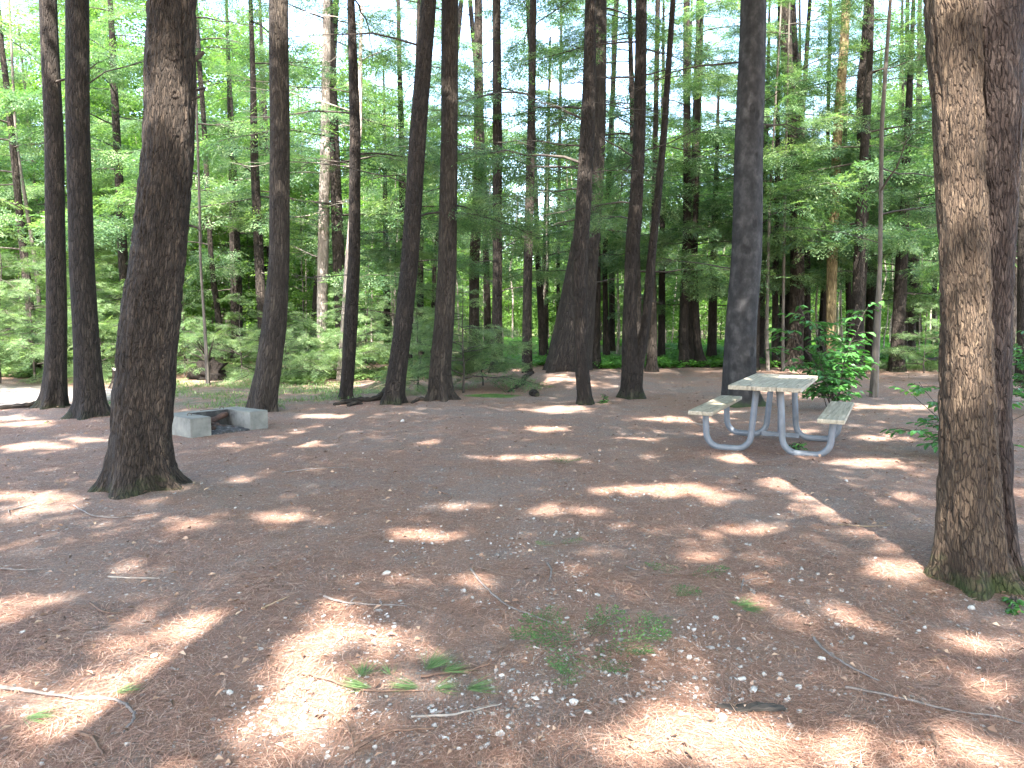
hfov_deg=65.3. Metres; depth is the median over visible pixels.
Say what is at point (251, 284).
broadleaf tree
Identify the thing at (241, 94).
hemlock tree
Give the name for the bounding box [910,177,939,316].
hemlock tree
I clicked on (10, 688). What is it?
fallen twig
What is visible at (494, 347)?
hemlock sapling
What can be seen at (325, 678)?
fallen twig
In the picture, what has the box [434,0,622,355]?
hemlock tree
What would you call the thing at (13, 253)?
broadleaf tree
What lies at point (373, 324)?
broadleaf tree
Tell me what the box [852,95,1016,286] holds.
hemlock tree
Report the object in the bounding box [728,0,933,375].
hemlock tree
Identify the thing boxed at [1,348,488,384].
undergrowth
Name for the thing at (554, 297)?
hemlock tree
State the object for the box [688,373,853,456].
picnic table
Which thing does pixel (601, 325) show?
broadleaf tree
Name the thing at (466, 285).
broadleaf tree
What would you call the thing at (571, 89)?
sky
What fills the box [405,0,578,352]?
hemlock tree
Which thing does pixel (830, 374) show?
leafy shrub
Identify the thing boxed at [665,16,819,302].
hemlock tree
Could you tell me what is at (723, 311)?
broadleaf tree
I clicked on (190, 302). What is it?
broadleaf tree
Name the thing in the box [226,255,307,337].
broadleaf tree
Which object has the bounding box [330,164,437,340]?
broadleaf tree
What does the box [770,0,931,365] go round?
hemlock tree
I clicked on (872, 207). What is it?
hemlock tree
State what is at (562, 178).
broadleaf tree
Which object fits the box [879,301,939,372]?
hemlock sapling
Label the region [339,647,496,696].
grass tuft
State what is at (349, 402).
surface root
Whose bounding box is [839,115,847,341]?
sapling stem
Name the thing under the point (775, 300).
hemlock tree
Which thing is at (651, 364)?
hemlock tree
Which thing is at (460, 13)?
hemlock tree
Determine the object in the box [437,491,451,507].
fallen twig
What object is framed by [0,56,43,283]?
hemlock tree
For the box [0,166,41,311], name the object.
broadleaf tree
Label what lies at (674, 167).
broadleaf tree
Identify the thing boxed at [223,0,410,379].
hemlock tree
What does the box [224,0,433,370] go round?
hemlock tree
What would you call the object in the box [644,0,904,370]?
hemlock tree
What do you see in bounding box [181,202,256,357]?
broadleaf tree
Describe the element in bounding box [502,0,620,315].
hemlock tree
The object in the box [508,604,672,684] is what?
grass patch
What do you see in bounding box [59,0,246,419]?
hemlock tree
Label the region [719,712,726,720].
stone
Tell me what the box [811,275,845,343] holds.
broadleaf tree
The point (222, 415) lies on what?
burnt log
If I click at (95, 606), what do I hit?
fallen twig
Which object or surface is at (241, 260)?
broadleaf tree
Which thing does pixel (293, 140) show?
broadleaf tree
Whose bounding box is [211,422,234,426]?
burnt log
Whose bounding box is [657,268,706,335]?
broadleaf tree
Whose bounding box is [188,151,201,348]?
sapling stem
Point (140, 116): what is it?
broadleaf tree
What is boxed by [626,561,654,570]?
fallen twig
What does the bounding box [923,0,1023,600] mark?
twin stemmed tree
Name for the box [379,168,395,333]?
sapling stem
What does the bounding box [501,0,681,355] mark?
hemlock tree
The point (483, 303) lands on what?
sapling stem
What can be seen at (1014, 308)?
hemlock tree
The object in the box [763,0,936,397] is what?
hemlock tree
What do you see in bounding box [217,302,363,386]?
hemlock sapling
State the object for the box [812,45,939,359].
hemlock tree
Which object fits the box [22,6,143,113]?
broadleaf tree
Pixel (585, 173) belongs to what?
hemlock tree
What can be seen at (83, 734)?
fallen twig
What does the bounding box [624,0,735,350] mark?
hemlock tree
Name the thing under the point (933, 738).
fallen twig
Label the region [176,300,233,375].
hemlock sapling
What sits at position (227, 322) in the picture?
broadleaf tree
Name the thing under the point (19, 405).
surface root
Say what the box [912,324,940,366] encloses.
hemlock sapling
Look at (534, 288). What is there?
hemlock tree
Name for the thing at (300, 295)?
broadleaf tree
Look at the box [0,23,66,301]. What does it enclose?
hemlock tree
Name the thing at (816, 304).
sapling stem
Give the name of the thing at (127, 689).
pine sprig
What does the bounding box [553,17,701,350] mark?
hemlock tree
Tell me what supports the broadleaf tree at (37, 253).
on the ground at (558, 394)
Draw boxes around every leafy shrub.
[765,301,884,406]
[880,382,1023,452]
[927,329,938,371]
[1012,330,1023,397]
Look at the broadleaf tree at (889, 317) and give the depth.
36.54 m
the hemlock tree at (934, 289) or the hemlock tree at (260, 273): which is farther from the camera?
the hemlock tree at (934, 289)
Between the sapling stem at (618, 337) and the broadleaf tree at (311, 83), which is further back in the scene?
the broadleaf tree at (311, 83)
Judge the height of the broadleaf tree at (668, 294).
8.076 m
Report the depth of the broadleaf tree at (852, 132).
52.06 m
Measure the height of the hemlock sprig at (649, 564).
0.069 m
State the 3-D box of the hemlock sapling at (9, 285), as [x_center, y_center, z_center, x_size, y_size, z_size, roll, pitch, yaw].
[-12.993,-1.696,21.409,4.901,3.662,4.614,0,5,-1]
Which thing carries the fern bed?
on the ground at (558, 394)
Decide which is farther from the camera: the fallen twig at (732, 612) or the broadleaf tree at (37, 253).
the broadleaf tree at (37, 253)
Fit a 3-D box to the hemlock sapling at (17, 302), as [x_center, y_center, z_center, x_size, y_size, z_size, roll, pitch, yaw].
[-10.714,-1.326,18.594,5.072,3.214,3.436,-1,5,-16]
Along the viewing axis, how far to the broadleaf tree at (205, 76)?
31.36 m
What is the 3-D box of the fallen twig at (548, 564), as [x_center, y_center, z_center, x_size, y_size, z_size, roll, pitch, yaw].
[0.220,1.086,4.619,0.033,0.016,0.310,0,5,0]
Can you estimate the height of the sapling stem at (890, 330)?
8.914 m
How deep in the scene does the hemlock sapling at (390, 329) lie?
20.66 m
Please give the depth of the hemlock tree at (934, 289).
34.73 m
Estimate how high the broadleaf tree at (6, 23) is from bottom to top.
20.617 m
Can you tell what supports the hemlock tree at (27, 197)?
on the ground at (558, 394)
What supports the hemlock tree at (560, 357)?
on the ground at (558, 394)
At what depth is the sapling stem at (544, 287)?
27.30 m
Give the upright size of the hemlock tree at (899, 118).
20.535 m
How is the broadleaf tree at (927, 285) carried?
on the ground at (558, 394)
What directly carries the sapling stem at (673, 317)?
on the ground at (558, 394)
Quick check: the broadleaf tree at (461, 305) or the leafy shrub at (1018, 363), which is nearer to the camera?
the leafy shrub at (1018, 363)
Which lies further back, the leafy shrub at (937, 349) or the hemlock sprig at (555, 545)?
the leafy shrub at (937, 349)
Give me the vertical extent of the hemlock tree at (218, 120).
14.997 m
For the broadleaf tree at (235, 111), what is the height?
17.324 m
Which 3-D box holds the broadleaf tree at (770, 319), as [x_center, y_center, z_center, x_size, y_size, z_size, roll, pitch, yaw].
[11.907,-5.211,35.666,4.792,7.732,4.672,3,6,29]
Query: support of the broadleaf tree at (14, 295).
on the ground at (558, 394)
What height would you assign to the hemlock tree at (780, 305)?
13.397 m
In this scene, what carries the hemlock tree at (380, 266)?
on the ground at (558, 394)
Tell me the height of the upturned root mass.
1.217 m
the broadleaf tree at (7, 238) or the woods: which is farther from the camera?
the woods
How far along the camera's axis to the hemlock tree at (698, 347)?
22.25 m
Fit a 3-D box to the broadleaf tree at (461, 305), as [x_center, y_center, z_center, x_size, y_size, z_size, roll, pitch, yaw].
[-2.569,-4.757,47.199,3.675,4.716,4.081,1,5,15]
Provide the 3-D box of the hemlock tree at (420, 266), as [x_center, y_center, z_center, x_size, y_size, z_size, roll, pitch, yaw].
[-3.551,-9.344,27.248,6.149,17.554,4.989,-5,7,-43]
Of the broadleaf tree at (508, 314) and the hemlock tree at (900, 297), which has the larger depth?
the broadleaf tree at (508, 314)
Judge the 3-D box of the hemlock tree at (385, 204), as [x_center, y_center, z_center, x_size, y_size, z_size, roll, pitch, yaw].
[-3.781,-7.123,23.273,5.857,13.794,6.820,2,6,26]
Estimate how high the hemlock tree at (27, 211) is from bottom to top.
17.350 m
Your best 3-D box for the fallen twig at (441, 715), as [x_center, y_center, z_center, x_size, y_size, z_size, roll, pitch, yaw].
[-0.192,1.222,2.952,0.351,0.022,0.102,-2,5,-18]
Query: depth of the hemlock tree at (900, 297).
21.29 m
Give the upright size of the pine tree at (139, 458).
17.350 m
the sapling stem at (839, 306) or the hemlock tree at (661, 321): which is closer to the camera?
the hemlock tree at (661, 321)
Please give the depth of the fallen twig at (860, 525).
5.59 m
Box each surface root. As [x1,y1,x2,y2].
[0,401,34,409]
[333,387,384,406]
[411,397,430,403]
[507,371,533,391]
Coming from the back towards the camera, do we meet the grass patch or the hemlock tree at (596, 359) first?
the hemlock tree at (596, 359)
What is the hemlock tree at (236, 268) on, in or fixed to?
on the ground at (558, 394)
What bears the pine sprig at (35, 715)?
on the ground at (558, 394)
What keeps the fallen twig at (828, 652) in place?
on the ground at (558, 394)
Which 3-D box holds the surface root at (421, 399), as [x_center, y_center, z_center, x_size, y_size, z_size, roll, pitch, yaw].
[-1.555,0.270,13.384,0.355,0.101,0.252,-2,5,-23]
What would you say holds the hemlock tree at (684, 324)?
on the ground at (558, 394)
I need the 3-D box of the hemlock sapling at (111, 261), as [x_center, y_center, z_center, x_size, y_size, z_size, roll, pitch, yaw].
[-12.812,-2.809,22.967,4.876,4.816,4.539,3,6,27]
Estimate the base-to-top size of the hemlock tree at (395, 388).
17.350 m
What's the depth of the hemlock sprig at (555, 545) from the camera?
5.15 m
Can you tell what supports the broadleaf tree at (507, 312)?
on the ground at (558, 394)
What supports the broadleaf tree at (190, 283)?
on the ground at (558, 394)
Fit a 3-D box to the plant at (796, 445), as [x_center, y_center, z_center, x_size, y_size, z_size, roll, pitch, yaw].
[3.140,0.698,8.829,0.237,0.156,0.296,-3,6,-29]
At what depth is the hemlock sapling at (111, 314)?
20.39 m
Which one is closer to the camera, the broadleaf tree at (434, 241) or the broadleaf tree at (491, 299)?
the broadleaf tree at (434, 241)
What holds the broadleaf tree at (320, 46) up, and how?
on the ground at (558, 394)
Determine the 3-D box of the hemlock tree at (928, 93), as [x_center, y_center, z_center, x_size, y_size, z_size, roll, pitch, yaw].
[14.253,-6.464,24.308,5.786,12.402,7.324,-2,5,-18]
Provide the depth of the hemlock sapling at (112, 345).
18.24 m
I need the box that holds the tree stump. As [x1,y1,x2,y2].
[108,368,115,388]
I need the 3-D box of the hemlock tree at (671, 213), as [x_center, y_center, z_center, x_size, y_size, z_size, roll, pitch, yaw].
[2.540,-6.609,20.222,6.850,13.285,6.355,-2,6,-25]
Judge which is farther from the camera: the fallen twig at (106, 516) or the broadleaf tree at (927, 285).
the broadleaf tree at (927, 285)
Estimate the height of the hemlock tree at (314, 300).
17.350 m
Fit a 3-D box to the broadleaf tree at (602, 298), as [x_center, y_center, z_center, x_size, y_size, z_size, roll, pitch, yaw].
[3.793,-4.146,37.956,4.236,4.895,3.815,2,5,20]
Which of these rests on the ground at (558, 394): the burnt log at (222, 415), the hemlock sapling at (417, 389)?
the hemlock sapling at (417, 389)
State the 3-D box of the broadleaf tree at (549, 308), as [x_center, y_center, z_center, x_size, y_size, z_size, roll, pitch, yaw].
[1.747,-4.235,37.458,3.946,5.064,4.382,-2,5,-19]
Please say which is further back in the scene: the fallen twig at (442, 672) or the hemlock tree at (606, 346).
the hemlock tree at (606, 346)
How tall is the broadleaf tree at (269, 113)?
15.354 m
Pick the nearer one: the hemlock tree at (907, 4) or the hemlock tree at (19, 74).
the hemlock tree at (19, 74)
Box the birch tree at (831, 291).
[826,1,852,367]
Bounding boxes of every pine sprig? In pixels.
[25,705,60,727]
[115,679,145,693]
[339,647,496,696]
[728,595,767,614]
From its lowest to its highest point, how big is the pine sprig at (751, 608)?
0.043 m
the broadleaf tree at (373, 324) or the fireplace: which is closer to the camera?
the fireplace
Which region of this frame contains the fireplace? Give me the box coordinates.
[172,406,267,437]
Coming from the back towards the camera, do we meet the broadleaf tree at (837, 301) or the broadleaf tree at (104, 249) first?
the broadleaf tree at (837, 301)
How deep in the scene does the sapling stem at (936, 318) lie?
31.43 m
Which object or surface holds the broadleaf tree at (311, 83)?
on the ground at (558, 394)
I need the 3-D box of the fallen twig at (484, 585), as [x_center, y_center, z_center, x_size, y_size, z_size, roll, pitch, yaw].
[-0.065,1.123,4.202,0.136,0.022,0.995,-3,6,-27]
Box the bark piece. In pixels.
[716,701,785,713]
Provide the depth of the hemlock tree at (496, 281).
18.52 m
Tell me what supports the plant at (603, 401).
on the ground at (558, 394)
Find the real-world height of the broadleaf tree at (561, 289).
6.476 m
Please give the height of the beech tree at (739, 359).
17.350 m
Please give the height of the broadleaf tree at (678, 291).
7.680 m
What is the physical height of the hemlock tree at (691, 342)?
9.560 m
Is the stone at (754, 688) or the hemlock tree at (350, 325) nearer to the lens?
the stone at (754, 688)
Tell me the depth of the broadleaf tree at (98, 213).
25.01 m
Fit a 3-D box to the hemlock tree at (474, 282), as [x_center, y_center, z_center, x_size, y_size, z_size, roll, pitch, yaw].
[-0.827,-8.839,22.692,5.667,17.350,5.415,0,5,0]
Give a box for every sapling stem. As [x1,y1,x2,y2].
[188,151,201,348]
[298,194,311,348]
[377,116,398,320]
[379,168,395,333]
[455,269,466,352]
[479,280,483,339]
[509,187,518,337]
[510,63,554,300]
[611,91,621,352]
[671,203,679,341]
[809,108,819,351]
[837,273,844,347]
[838,290,843,334]
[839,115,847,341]
[883,260,892,347]
[889,316,891,342]
[908,193,935,353]
[932,288,939,345]
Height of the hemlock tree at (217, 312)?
17.350 m
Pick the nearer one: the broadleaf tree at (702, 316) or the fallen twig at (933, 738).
the fallen twig at (933, 738)
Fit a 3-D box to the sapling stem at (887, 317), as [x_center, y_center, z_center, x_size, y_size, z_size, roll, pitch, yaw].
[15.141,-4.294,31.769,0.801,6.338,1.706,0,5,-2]
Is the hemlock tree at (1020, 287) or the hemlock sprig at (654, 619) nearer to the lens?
the hemlock sprig at (654, 619)
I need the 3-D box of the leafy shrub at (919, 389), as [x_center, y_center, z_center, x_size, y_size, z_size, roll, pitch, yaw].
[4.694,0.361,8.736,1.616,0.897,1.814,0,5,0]
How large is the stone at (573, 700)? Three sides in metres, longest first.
0.037 x 0.032 x 0.022 m
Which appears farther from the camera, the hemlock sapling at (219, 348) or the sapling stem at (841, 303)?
the sapling stem at (841, 303)
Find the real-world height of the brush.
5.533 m
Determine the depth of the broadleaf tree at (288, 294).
30.78 m
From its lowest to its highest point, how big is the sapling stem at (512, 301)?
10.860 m
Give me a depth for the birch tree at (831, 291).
20.90 m
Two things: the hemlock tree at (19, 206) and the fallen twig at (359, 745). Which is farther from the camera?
the hemlock tree at (19, 206)
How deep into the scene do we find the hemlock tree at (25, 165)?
25.44 m
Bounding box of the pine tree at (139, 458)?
[87,0,205,499]
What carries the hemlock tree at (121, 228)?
on the ground at (558, 394)
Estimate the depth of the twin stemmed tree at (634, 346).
14.09 m
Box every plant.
[597,394,609,402]
[788,442,807,449]
[1001,595,1023,614]
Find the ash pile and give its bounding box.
[211,425,249,434]
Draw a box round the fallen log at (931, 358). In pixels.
[909,356,937,366]
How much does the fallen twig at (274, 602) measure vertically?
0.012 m
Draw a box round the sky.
[1,0,930,288]
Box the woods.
[35,202,938,330]
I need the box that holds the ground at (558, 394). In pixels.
[0,316,1023,767]
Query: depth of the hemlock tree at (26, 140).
26.90 m
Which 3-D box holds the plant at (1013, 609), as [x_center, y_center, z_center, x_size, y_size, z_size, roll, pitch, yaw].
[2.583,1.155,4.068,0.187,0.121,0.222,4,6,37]
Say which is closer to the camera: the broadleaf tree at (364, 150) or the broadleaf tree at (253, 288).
the broadleaf tree at (253, 288)
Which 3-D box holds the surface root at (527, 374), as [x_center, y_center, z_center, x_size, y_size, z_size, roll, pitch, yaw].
[0.227,-0.055,16.441,0.189,0.293,2.165,1,5,12]
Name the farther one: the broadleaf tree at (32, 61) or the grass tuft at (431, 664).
the broadleaf tree at (32, 61)
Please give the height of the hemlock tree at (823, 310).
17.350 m
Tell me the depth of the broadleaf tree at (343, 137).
45.32 m
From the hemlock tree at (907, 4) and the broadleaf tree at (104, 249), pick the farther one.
the hemlock tree at (907, 4)
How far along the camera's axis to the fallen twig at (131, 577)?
4.58 m
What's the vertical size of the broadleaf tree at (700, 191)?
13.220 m
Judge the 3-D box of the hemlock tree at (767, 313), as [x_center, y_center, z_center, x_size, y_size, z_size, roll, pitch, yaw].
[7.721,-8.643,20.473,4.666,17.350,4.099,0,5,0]
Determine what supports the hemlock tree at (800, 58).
on the ground at (558, 394)
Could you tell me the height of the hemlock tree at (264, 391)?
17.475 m
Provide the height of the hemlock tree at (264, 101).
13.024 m
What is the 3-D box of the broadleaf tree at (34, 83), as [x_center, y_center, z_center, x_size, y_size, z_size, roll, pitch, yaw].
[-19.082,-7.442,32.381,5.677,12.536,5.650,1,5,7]
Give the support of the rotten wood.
on the ground at (558, 394)
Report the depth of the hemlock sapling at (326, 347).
19.49 m
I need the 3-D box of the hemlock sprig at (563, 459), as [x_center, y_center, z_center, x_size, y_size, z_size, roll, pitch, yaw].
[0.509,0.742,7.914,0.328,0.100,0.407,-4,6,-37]
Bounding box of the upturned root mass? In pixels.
[185,334,229,380]
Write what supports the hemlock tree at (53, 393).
on the ground at (558, 394)
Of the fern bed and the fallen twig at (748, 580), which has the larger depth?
the fern bed
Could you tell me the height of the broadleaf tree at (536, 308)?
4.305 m
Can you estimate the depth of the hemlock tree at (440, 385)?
13.23 m
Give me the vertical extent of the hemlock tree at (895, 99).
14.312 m
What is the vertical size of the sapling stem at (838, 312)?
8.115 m
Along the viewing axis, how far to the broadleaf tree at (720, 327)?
43.41 m
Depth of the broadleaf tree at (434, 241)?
36.33 m
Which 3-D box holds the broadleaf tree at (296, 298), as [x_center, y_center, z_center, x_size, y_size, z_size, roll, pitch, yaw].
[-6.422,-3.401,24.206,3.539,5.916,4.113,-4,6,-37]
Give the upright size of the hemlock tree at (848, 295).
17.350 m
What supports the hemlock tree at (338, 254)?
on the ground at (558, 394)
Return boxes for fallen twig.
[0,567,42,570]
[0,685,72,698]
[7,503,36,512]
[73,504,153,517]
[73,695,135,733]
[74,730,103,754]
[88,601,130,613]
[108,576,158,578]
[261,596,288,608]
[302,672,424,691]
[311,704,355,757]
[323,595,406,608]
[347,727,433,754]
[411,703,501,717]
[421,643,512,677]
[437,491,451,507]
[470,568,557,626]
[547,562,551,581]
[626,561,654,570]
[728,608,770,631]
[741,578,763,590]
[812,636,878,680]
[837,523,887,526]
[845,685,1023,723]
[927,726,939,758]
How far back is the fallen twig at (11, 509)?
6.14 m
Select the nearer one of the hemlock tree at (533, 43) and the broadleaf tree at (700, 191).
the hemlock tree at (533, 43)
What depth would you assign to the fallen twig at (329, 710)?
2.92 m
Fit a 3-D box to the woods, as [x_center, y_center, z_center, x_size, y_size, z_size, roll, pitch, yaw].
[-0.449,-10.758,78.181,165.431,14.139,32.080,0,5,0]
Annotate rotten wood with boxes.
[529,389,538,396]
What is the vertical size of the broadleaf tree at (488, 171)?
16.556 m
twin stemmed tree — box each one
[497,0,798,399]
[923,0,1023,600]
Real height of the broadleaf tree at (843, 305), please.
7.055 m
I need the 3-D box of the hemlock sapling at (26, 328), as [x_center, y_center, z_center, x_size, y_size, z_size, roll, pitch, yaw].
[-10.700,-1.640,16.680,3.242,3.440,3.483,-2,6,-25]
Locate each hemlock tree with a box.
[0,0,66,246]
[0,0,107,364]
[0,0,201,293]
[0,0,268,302]
[0,5,138,370]
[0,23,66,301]
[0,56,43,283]
[0,71,66,305]
[0,140,43,258]
[22,0,291,258]
[29,0,116,409]
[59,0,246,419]
[93,0,263,384]
[115,8,302,360]
[119,0,368,339]
[181,0,318,361]
[186,0,379,274]
[187,16,381,285]
[189,0,508,365]
[196,0,489,399]
[214,0,434,352]
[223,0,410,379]
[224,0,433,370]
[245,0,289,411]
[267,0,488,262]
[288,0,559,404]
[290,68,457,357]
[309,0,536,365]
[310,5,509,356]
[348,60,517,346]
[392,0,537,355]
[399,0,558,354]
[400,0,602,372]
[405,0,550,401]
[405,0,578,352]
[405,0,674,404]
[426,0,581,372]
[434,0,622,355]
[457,0,705,368]
[459,0,713,372]
[459,36,645,354]
[477,0,790,372]
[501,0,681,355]
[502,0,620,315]
[502,84,644,305]
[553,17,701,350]
[558,0,733,356]
[603,0,825,293]
[604,0,737,371]
[607,54,786,359]
[621,0,809,367]
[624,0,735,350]
[641,79,781,357]
[642,0,826,367]
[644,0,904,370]
[665,0,900,367]
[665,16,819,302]
[682,0,932,360]
[699,1,873,361]
[700,42,844,349]
[701,0,893,302]
[706,0,926,366]
[718,1,887,369]
[722,0,938,356]
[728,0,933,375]
[737,1,891,370]
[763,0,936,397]
[765,0,877,370]
[768,0,917,353]
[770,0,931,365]
[770,1,892,348]
[795,0,940,371]
[810,2,939,359]
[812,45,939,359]
[830,0,929,150]
[837,1,938,273]
[842,139,1016,374]
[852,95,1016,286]
[853,0,928,343]
[858,0,1023,382]
[875,0,937,344]
[882,27,938,352]
[892,183,937,282]
[894,83,939,277]
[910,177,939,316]
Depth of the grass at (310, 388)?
15.27 m
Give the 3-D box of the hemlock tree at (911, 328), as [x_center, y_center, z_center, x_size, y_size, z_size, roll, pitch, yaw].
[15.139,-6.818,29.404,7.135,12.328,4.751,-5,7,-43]
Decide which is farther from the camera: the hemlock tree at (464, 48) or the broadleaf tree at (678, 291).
the broadleaf tree at (678, 291)
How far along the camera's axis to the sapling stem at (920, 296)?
28.69 m
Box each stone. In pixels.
[569,698,578,705]
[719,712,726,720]
[738,676,745,680]
[749,685,757,692]
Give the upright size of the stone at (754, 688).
0.021 m
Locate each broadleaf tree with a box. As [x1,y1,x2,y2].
[0,42,94,270]
[0,142,27,295]
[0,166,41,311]
[0,226,42,315]
[0,247,69,339]
[1,0,40,159]
[2,5,140,246]
[2,264,33,332]
[4,0,146,201]
[20,0,218,349]
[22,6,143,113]
[24,127,188,305]
[25,208,129,302]
[42,10,143,278]
[66,201,130,342]
[91,0,258,350]
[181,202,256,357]
[181,264,245,341]
[182,182,203,336]
[183,244,209,335]
[192,1,268,335]
[193,118,318,293]
[193,175,307,356]
[197,4,299,243]
[202,176,316,329]
[213,50,319,247]
[216,90,311,270]
[216,190,291,326]
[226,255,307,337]
[241,225,310,338]
[243,169,348,361]
[256,38,348,296]
[288,254,334,343]
[288,278,312,345]
[289,29,393,216]
[310,39,432,337]
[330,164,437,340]
[330,221,392,341]
[337,92,407,334]
[342,167,434,324]
[381,99,502,305]
[398,176,479,307]
[414,256,430,335]
[431,190,513,315]
[454,267,492,325]
[459,85,522,318]
[459,263,513,330]
[479,256,537,331]
[502,287,522,335]
[503,276,552,333]
[507,239,563,338]
[521,279,560,332]
[534,121,605,269]
[538,143,575,266]
[549,214,619,323]
[549,247,622,324]
[560,190,645,340]
[608,173,681,329]
[615,252,680,331]
[645,123,722,269]
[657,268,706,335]
[665,129,733,334]
[665,235,709,329]
[665,263,707,331]
[699,244,731,338]
[699,252,728,322]
[765,268,820,346]
[811,217,889,339]
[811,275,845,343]
[817,248,890,324]
[819,81,914,260]
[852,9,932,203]
[877,254,893,335]
[881,265,930,330]
[921,200,938,331]
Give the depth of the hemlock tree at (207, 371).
17.10 m
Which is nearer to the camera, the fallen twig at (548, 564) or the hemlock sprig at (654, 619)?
the hemlock sprig at (654, 619)
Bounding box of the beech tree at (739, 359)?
[604,0,824,407]
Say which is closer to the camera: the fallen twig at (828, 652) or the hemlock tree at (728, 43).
the fallen twig at (828, 652)
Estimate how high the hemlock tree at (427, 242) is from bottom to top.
12.277 m
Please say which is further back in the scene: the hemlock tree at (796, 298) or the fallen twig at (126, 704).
the hemlock tree at (796, 298)
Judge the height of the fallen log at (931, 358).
0.473 m
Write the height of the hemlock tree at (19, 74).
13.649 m
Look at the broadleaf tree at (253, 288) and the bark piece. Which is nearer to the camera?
the bark piece
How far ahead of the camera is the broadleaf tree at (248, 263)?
27.97 m
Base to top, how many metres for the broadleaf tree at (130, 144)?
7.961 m
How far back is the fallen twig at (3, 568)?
4.69 m
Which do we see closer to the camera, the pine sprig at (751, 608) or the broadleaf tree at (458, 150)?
the pine sprig at (751, 608)
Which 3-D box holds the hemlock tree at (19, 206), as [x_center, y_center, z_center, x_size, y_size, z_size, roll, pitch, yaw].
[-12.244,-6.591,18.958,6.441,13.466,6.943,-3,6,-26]
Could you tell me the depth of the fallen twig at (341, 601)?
4.11 m
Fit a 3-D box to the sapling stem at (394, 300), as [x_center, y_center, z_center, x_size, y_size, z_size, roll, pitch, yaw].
[-4.585,-6.201,32.122,1.271,10.212,1.678,-3,6,-34]
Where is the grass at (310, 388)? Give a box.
[175,379,361,408]
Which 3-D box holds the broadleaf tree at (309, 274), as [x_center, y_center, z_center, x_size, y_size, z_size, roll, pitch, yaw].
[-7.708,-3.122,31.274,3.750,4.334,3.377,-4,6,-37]
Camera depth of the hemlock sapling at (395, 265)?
23.39 m
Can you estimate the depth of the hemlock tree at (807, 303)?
22.51 m
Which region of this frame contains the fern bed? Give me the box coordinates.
[481,334,939,368]
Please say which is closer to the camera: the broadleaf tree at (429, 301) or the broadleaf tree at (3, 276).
the broadleaf tree at (3, 276)
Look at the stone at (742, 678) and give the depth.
3.26 m
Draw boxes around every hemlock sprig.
[534,537,582,546]
[543,455,579,463]
[634,610,672,628]
[645,562,729,577]
[671,584,701,597]
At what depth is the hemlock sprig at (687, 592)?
4.22 m
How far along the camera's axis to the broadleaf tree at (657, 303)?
34.79 m
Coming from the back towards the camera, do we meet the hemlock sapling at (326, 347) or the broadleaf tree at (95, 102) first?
the broadleaf tree at (95, 102)
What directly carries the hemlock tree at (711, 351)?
on the ground at (558, 394)
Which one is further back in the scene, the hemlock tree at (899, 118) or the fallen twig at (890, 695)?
the hemlock tree at (899, 118)
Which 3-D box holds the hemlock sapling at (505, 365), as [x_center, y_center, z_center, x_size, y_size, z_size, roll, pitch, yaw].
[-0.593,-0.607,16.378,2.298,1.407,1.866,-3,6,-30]
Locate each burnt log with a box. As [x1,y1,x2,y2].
[211,412,227,422]
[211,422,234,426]
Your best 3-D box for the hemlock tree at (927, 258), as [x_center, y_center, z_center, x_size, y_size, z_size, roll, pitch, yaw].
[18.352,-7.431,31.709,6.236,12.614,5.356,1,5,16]
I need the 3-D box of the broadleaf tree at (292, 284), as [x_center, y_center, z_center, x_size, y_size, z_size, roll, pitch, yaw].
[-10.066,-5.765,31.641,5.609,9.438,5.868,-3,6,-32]
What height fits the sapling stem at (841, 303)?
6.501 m
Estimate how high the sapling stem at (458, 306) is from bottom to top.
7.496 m
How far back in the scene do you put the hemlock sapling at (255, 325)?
21.06 m
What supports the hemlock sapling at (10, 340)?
on the ground at (558, 394)
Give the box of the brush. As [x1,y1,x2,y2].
[21,256,940,344]
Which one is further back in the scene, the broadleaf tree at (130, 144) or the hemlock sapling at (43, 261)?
the broadleaf tree at (130, 144)
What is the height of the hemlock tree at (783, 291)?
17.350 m
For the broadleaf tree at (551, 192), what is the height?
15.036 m
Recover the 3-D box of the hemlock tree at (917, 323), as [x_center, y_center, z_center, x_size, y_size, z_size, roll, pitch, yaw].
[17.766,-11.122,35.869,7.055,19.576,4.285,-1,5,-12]
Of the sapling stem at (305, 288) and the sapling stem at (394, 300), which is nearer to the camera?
the sapling stem at (305, 288)
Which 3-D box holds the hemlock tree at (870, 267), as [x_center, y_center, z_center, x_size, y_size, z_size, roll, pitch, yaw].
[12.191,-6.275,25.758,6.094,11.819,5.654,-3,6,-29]
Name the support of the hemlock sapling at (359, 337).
on the ground at (558, 394)
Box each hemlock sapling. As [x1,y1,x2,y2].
[0,227,72,382]
[0,236,120,348]
[0,252,113,372]
[0,258,118,380]
[0,297,72,370]
[1,203,128,338]
[8,253,192,368]
[16,281,187,384]
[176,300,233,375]
[179,291,305,381]
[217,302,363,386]
[219,322,316,369]
[281,290,392,381]
[282,319,370,378]
[311,214,482,339]
[313,254,420,366]
[359,306,488,396]
[371,282,546,392]
[428,323,537,389]
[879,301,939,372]
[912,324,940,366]

